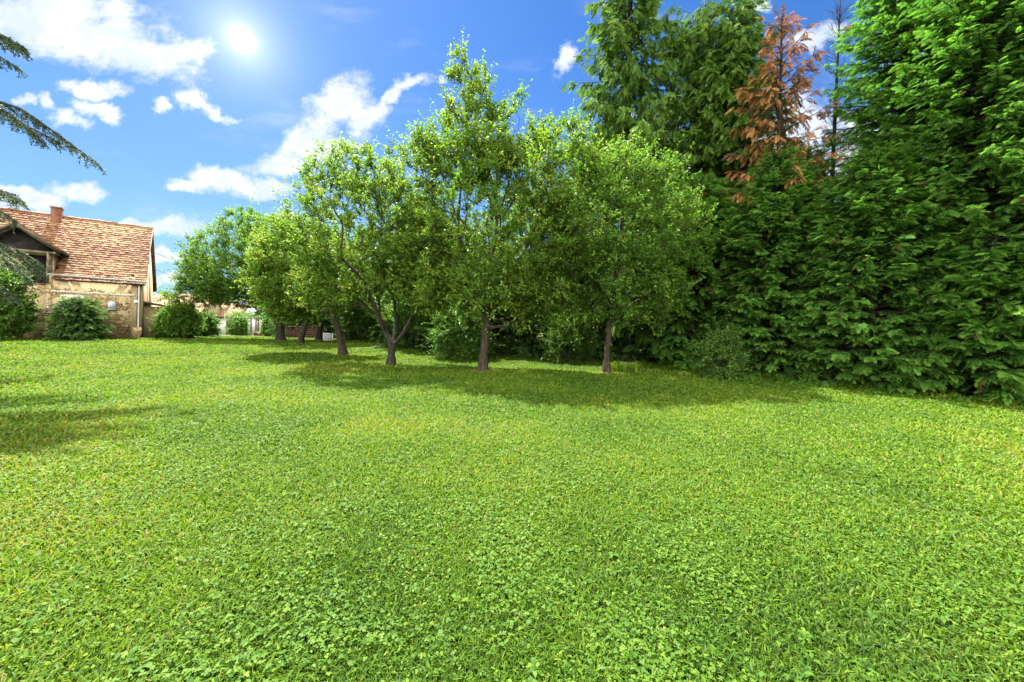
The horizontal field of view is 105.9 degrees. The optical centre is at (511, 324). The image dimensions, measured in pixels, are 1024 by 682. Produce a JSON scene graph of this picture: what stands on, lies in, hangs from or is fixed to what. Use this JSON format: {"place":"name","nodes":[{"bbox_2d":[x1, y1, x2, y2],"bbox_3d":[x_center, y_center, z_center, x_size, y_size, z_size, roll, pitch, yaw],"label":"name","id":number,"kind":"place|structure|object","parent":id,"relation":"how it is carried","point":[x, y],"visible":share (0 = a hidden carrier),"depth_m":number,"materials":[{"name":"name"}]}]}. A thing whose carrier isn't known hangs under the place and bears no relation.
{"place":"outdoors","nodes":[
{"label":"outdoors","id":0,"kind":"place"},
{"bbox_2d":[153,292,229,317],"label":"barn","id":1,"kind":"structure","parent":0,"point":[215,311],"depth_m":47.94,"materials":[{"name":"ceramic"}]},
{"bbox_2d":[253,332,262,335],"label":"garden wall","id":2,"kind":"structure","parent":0,"point":[257,334],"depth_m":44.49,"materials":[{"name":"brick"}]},
{"bbox_2d":[0,0,925,328],"label":"sky","id":3,"kind":"structure","parent":0,"point":[187,108],"materials":[{"name":"blue"}]},
{"bbox_2d":[0,333,1023,681],"bbox_3d":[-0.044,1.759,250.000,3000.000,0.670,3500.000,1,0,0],"label":"ground","id":4,"kind":"structure","parent":0,"point":[630,427],"depth_m":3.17,"materials":[{"name":"green plant"}]},
{"bbox_2d":[0,264,49,339],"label":"leafy bush","id":5,"kind":"object","parent":4,"relation":"on","point":[19,314],"visible":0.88,"depth_m":20.07,"materials":[{"name":"green plant"}]},
{"bbox_2d":[0,33,106,308],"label":"cedar tree","id":6,"kind":"object","parent":4,"relation":"on","point":[16,266],"visible":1,"depth_m":8.56,"materials":[{"name":"green plant"}]},
{"bbox_2d":[39,295,115,340],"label":"evergreen shrub","id":7,"kind":"object","parent":4,"relation":"on","point":[75,320],"visible":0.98,"depth_m":21.25,"materials":[{"name":"green plant"}]},
{"bbox_2d":[0,206,156,337],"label":"old house","id":8,"kind":"structure","parent":4,"relation":"on","point":[111,265],"depth_m":24.12,"materials":[{"name":"tile"}]},
{"bbox_2d":[22,253,48,284],"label":"loading door","id":9,"kind":"structure","parent":8,"relation":"in","point":[42,259],"depth_m":22.35,"materials":[{"name":"brown wood"}]},
{"bbox_2d":[143,301,170,336],"bbox_3d":[-24.845,-0.370,28.077,2.594,2.438,4.044,1,0,-38],"label":"lean to shed","id":10,"kind":"object","parent":4,"relation":"on","point":[148,311],"visible":0.36,"depth_m":26.13,"materials":[{"name":"stone"}]},
{"bbox_2d":[146,301,212,338],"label":"leafy bush","id":11,"kind":"object","parent":4,"relation":"on","point":[172,322],"visible":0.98,"depth_m":25.56,"materials":[{"name":"green plant"}]},
{"bbox_2d":[195,305,225,335],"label":"leafy bush","id":12,"kind":"object","parent":4,"relation":"on","point":[213,329],"visible":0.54,"depth_m":30.35,"materials":[{"name":"green plant"}]},
{"bbox_2d":[153,203,303,339],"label":"shade tree","id":13,"kind":"object","parent":4,"relation":"on","point":[206,278],"visible":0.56,"depth_m":24.94,"materials":[{"name":"green plant"}]},
{"bbox_2d":[224,312,252,335],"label":"leafy bush","id":14,"kind":"object","parent":4,"relation":"on","point":[238,325],"visible":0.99,"depth_m":43.60,"materials":[{"name":"green plant"}]},
{"bbox_2d":[216,303,261,333],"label":"barn","id":15,"kind":"structure","parent":4,"relation":"on","point":[226,310],"depth_m":49.22,"materials":[{"name":"brown paint"}]},
{"bbox_2d":[223,307,266,334],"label":"pergola","id":16,"kind":"object","parent":4,"relation":"on","point":[257,318],"visible":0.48,"depth_m":46.58,"materials":[{"name":"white plant"}]},
{"bbox_2d":[259,315,282,336],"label":"leafy bush","id":17,"kind":"object","parent":4,"relation":"on","point":[265,325],"visible":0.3,"depth_m":41.40,"materials":[{"name":"green plant"}]},
{"bbox_2d":[265,315,328,336],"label":"evergreen shrub","id":18,"kind":"object","parent":4,"relation":"on","point":[300,323],"visible":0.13,"depth_m":34.00,"materials":[{"name":"green plant"}]},
{"bbox_2d":[249,223,352,342],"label":"fruit tree","id":19,"kind":"object","parent":4,"relation":"on","point":[301,338],"visible":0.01,"depth_m":23.26,"materials":[{"name":"green plant"}]},
{"bbox_2d":[285,326,316,337],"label":"garden wall","id":20,"kind":"structure","parent":4,"relation":"on","point":[294,331],"depth_m":32.99,"materials":[{"name":"brick"}]},
{"bbox_2d":[229,202,389,354],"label":"fruit tree","id":21,"kind":"object","parent":4,"relation":"on","point":[270,293],"visible":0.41,"depth_m":15.54,"materials":[{"name":"green plant"}]},
{"bbox_2d":[323,333,332,339],"bbox_3d":[-13.383,0.870,28.151,0.720,0.580,0.070,1,0,0],"label":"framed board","id":22,"kind":"object","parent":4,"relation":"on","point":[327,336],"visible":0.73,"depth_m":28.14,"materials":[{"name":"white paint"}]},
{"bbox_2d":[314,302,352,339],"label":"fruit tree","id":23,"kind":"object","parent":4,"relation":"on","point":[319,334],"depth_m":28.59,"materials":[{"name":"brown plant"}]},
{"bbox_2d":[312,307,357,337],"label":"evergreen shrub","id":24,"kind":"object","parent":4,"relation":"on","point":[328,327],"visible":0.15,"depth_m":34.28,"materials":[{"name":"green plant"}]},
{"bbox_2d":[332,296,375,340],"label":"evergreen shrub","id":25,"kind":"object","parent":4,"relation":"on","point":[350,333],"visible":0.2,"depth_m":29.68,"materials":[{"name":"green plant"}]},
{"bbox_2d":[246,131,487,365],"bbox_3d":[-4.219,-2.503,12.976,7.291,7.775,5.472,1,0,0],"label":"fruit tree","id":26,"kind":"object","parent":4,"relation":"on","point":[356,185],"visible":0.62,"depth_m":12.27,"materials":[{"name":"green plant"}]},
{"bbox_2d":[324,226,428,341],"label":"background tree","id":27,"kind":"object","parent":4,"relation":"on","point":[355,312],"visible":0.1,"depth_m":25.75,"materials":[{"name":"green plant"}]},
{"bbox_2d":[357,281,422,343],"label":"evergreen shrub","id":28,"kind":"object","parent":4,"relation":"on","point":[368,330],"visible":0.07,"depth_m":26.41,"materials":[{"name":"green plant"}]},
{"bbox_2d":[371,269,439,349],"bbox_3d":[-5.596,-1.508,21.925,4.991,5.716,5.015,1,0,0],"label":"evergreen shrub","id":29,"kind":"object","parent":4,"relation":"on","point":[407,342],"visible":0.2,"depth_m":21.11,"materials":[{"name":"green plant"}]},
{"bbox_2d":[381,215,491,344],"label":"background tree","id":30,"kind":"object","parent":4,"relation":"on","point":[406,318],"visible":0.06,"depth_m":19.61,"materials":[{"name":"green plant"}]},
{"bbox_2d":[413,278,503,353],"bbox_3d":[-2.593,-0.819,19.715,4.762,4.500,4.338,1,0,-18],"label":"evergreen shrub","id":31,"kind":"object","parent":4,"relation":"on","point":[421,330],"visible":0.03,"depth_m":19.11,"materials":[{"name":"green plant"}]},
{"bbox_2d":[415,296,506,360],"bbox_3d":[-2.040,0.398,15.999,3.723,3.782,3.308,1,0,0],"label":"leafy bush","id":32,"kind":"object","parent":4,"relation":"on","point":[466,343],"visible":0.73,"depth_m":15.44,"materials":[{"name":"green plant"}]},
{"bbox_2d":[349,28,627,370],"bbox_3d":[-0.753,-3.650,12.151,8.159,10.229,5.949,1,0,0],"label":"fruit tree","id":33,"kind":"object","parent":4,"relation":"on","point":[490,152],"visible":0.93,"depth_m":11.25,"materials":[{"name":"green plant"}]},
{"bbox_2d":[461,261,541,358],"bbox_3d":[-0.575,-1.115,18.738,4.871,5.161,4.884,1,0,41],"label":"evergreen shrub","id":34,"kind":"object","parent":4,"relation":"on","point":[501,349],"visible":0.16,"depth_m":17.56,"materials":[{"name":"green plant"}]},
{"bbox_2d":[0,351,1023,681],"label":"clover","id":35,"kind":"object","parent":4,"relation":"on","point":[312,641],"visible":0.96,"depth_m":2.30,"materials":[{"name":"green plant"}]},
{"bbox_2d":[465,174,586,341],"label":"background tree","id":36,"kind":"object","parent":4,"relation":"on","point":[529,208],"visible":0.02,"depth_m":18.63,"materials":[{"name":"green plant"}]},
{"bbox_2d":[492,252,599,361],"bbox_3d":[1.505,-1.074,18.005,4.935,5.172,4.926,1,0,-38],"label":"evergreen shrub","id":37,"kind":"object","parent":4,"relation":"on","point":[523,350],"visible":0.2,"depth_m":17.11,"materials":[{"name":"green plant"}]},
{"bbox_2d":[538,302,618,363],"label":"leafy bush","id":38,"kind":"object","parent":4,"relation":"on","point":[581,345],"visible":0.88,"depth_m":15.26,"materials":[{"name":"green plant"}]},
{"bbox_2d":[551,267,647,362],"bbox_3d":[3.985,-0.771,17.706,4.860,4.687,4.934,1,0,0],"label":"evergreen shrub","id":39,"kind":"object","parent":4,"relation":"on","point":[615,356],"visible":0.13,"depth_m":16.62,"materials":[{"name":"green plant"}]},
{"bbox_2d":[515,122,724,372],"bbox_3d":[3.250,-2.303,12.267,6.821,7.724,5.161,1,0,0],"label":"fruit tree","id":40,"kind":"object","parent":4,"relation":"on","point":[647,253],"visible":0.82,"depth_m":11.44,"materials":[{"name":"green plant"}]},
{"bbox_2d":[610,361,642,372],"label":"grass clump","id":41,"kind":"object","parent":4,"relation":"on","point":[628,367],"visible":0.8,"depth_m":12.53,"materials":[{"name":"green plant"}]},
{"bbox_2d":[555,0,705,362],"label":"spruce tree","id":42,"kind":"object","parent":4,"relation":"on","point":[616,115],"visible":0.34,"depth_m":16.45,"materials":[{"name":"green plant"}]},
{"bbox_2d":[611,261,691,362],"bbox_3d":[6.227,-0.788,17.222,4.752,4.802,4.880,1,0,0],"label":"evergreen shrub","id":43,"kind":"object","parent":4,"relation":"on","point":[642,355],"visible":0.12,"depth_m":16.14,"materials":[{"name":"green plant"}]},
{"bbox_2d":[623,0,766,336],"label":"spruce tree","id":44,"kind":"object","parent":4,"relation":"on","point":[697,38],"visible":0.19,"depth_m":16.47,"materials":[{"name":"green plant"}]},
{"bbox_2d":[634,172,757,373],"bbox_3d":[7.152,-2.013,14.736,4.442,7.305,4.471,1,0,0],"label":"cypress tree","id":45,"kind":"object","parent":4,"relation":"on","point":[681,351],"visible":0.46,"depth_m":14.12,"materials":[{"name":"green plant"}]},
{"bbox_2d":[682,308,760,381],"bbox_3d":[6.343,0.856,11.736,2.139,2.965,2.483,1,0,14],"label":"leafy bush","id":46,"kind":"object","parent":4,"relation":"on","point":[727,355],"visible":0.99,"depth_m":11.65,"materials":[{"name":"green plant"}]},
{"bbox_2d":[666,0,804,350],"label":"spruce tree","id":47,"kind":"object","parent":4,"relation":"on","point":[743,37],"visible":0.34,"depth_m":15.28,"materials":[{"name":"green plant"}]},
{"bbox_2d":[702,141,846,383],"bbox_3d":[8.603,-2.060,12.561,4.376,7.513,4.339,1,0,0],"label":"cypress tree","id":48,"kind":"object","parent":4,"relation":"on","point":[771,329],"visible":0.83,"depth_m":12.06,"materials":[{"name":"green plant"}]},
{"bbox_2d":[724,3,854,216],"bbox_3d":[9.033,-4.596,13.158,3.742,12.588,3.643,1,0,0],"label":"dying conifer","id":49,"kind":"object","parent":4,"relation":"on","point":[777,84],"visible":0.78,"depth_m":12.98,"materials":[{"name":"brown plant"}]},
{"bbox_2d":[744,143,855,369],"bbox_3d":[9.791,-2.140,12.949,3.816,7.727,3.603,1,0,0],"label":"cypress tree","id":50,"kind":"object","parent":4,"relation":"on","point":[819,169],"visible":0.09,"depth_m":12.36,"materials":[{"name":"green plant"}]},
{"bbox_2d":[815,0,855,209],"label":"bare tree","id":51,"kind":"object","parent":4,"relation":"on","point":[834,123],"visible":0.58,"depth_m":13.27,"materials":[{"name":"grey plant"}]},
{"bbox_2d":[780,140,985,395],"bbox_3d":[9.912,-1.639,10.712,4.198,6.749,4.235,1,0,0],"label":"cypress tree","id":52,"kind":"object","parent":4,"relation":"on","point":[867,353],"visible":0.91,"depth_m":10.11,"materials":[{"name":"green plant"}]},
{"bbox_2d":[815,0,1009,384],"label":"cypress tree","id":53,"kind":"object","parent":4,"relation":"on","point":[874,35],"visible":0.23,"depth_m":11.83,"materials":[{"name":"green plant"}]},
{"bbox_2d":[848,0,1023,404],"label":"cypress tree","id":54,"kind":"object","parent":4,"relation":"on","point":[977,30],"visible":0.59,"depth_m":9.49,"materials":[{"name":"green plant"}]},
{"bbox_2d":[888,223,1023,405],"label":"cypress tree","id":55,"kind":"object","parent":4,"relation":"on","point":[1000,375],"visible":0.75,"depth_m":8.73,"materials":[{"name":"green plant"}]},
{"bbox_2d":[948,1,1023,394],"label":"cypress tree","id":56,"kind":"object","parent":4,"relation":"on","point":[980,122],"visible":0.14,"depth_m":9.09,"materials":[{"name":"green plant"}]}
]}

